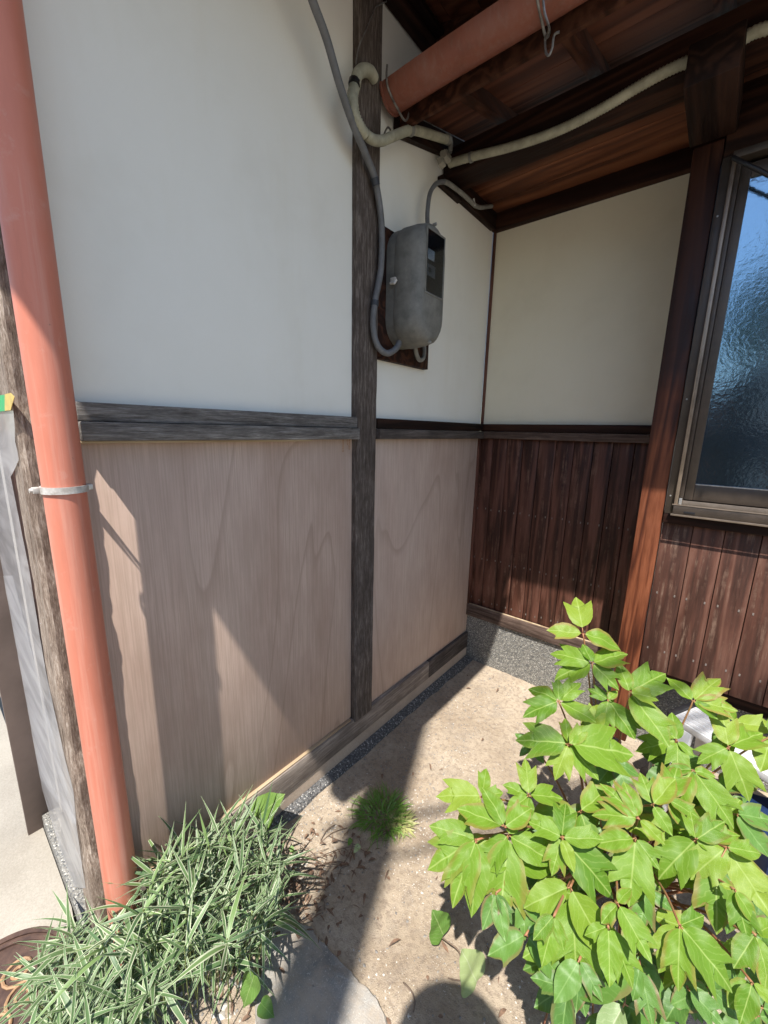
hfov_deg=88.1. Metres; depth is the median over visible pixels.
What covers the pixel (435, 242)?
window
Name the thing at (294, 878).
twigs
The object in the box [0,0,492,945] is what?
house wall
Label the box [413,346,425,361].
meter loop
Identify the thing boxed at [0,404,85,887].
plastic sheet
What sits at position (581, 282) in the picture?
house wall
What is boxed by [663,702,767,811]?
aluminium step
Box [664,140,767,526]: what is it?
window
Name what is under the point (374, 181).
cable tie
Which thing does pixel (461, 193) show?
corner conduit
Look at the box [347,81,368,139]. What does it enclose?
flexible conduit
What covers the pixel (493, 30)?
rain gutter
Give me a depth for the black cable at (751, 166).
1.10 m
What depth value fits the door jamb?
1.21 m
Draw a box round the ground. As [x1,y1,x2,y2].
[0,696,82,968]
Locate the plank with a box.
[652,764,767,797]
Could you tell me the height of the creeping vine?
0.189 m
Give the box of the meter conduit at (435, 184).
[425,179,445,222]
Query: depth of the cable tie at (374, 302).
1.30 m
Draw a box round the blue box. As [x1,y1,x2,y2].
[737,793,767,874]
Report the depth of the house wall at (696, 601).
1.34 m
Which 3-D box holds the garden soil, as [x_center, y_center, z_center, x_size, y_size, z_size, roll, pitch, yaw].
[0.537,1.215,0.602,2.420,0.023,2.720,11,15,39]
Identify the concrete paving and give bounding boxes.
[0,709,73,960]
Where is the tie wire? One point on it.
(366, 27)
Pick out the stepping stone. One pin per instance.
(313, 984)
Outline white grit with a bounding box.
[147,701,617,1023]
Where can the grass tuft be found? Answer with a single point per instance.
(400, 814)
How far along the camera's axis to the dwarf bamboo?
0.86 m
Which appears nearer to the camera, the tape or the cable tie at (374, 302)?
the tape
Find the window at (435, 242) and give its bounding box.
[426,228,443,297]
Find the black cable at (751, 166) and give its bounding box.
[731,155,767,177]
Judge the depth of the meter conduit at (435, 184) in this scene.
1.43 m
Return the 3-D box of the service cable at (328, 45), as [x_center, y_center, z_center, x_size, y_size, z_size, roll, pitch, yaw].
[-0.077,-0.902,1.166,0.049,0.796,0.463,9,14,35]
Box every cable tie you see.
[371,176,379,186]
[371,299,378,305]
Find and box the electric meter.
[377,222,445,369]
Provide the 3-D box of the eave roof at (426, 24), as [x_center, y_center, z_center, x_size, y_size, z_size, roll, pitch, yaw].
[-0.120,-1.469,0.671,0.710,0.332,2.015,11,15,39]
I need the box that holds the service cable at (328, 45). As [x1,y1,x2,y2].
[308,0,401,356]
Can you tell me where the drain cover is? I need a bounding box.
[0,926,72,1023]
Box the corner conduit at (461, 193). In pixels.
[444,179,492,209]
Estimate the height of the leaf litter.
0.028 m
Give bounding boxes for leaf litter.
[178,675,671,1023]
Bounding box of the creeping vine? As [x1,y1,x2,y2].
[240,792,488,1018]
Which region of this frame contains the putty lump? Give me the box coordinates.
[437,149,451,169]
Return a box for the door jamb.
[0,559,48,835]
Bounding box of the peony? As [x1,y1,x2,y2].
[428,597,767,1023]
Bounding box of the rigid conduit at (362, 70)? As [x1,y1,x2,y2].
[348,62,452,153]
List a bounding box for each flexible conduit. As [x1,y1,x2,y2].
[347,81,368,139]
[448,20,767,167]
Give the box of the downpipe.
[0,0,144,967]
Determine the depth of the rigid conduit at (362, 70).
1.21 m
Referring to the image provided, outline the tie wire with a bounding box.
[355,0,386,63]
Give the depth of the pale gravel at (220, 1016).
0.91 m
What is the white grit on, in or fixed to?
on the garden soil
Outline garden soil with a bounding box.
[67,660,762,1023]
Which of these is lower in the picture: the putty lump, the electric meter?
the electric meter
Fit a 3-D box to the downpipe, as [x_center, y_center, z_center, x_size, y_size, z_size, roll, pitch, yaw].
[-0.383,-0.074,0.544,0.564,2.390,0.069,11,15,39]
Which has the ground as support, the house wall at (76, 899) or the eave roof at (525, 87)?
the house wall at (76, 899)
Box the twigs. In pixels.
[185,795,388,1017]
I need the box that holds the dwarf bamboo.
[0,781,327,1023]
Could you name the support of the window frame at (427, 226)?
in the electric meter
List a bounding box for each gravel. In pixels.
[140,967,255,1023]
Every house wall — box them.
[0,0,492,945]
[11,469,91,941]
[466,135,726,705]
[610,74,767,792]
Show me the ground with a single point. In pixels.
(2, 711)
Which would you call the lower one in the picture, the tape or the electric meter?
the tape
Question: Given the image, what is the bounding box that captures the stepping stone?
[255,924,386,1023]
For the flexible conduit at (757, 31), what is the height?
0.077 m
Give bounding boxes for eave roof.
[383,0,635,65]
[394,0,767,230]
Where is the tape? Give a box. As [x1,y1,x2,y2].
[0,393,14,410]
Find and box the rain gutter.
[379,0,587,132]
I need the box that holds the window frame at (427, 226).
[425,225,445,300]
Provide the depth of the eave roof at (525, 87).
1.20 m
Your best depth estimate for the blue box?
1.13 m
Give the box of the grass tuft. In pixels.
[346,781,417,848]
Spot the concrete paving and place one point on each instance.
(30, 879)
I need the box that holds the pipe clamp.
[29,483,92,494]

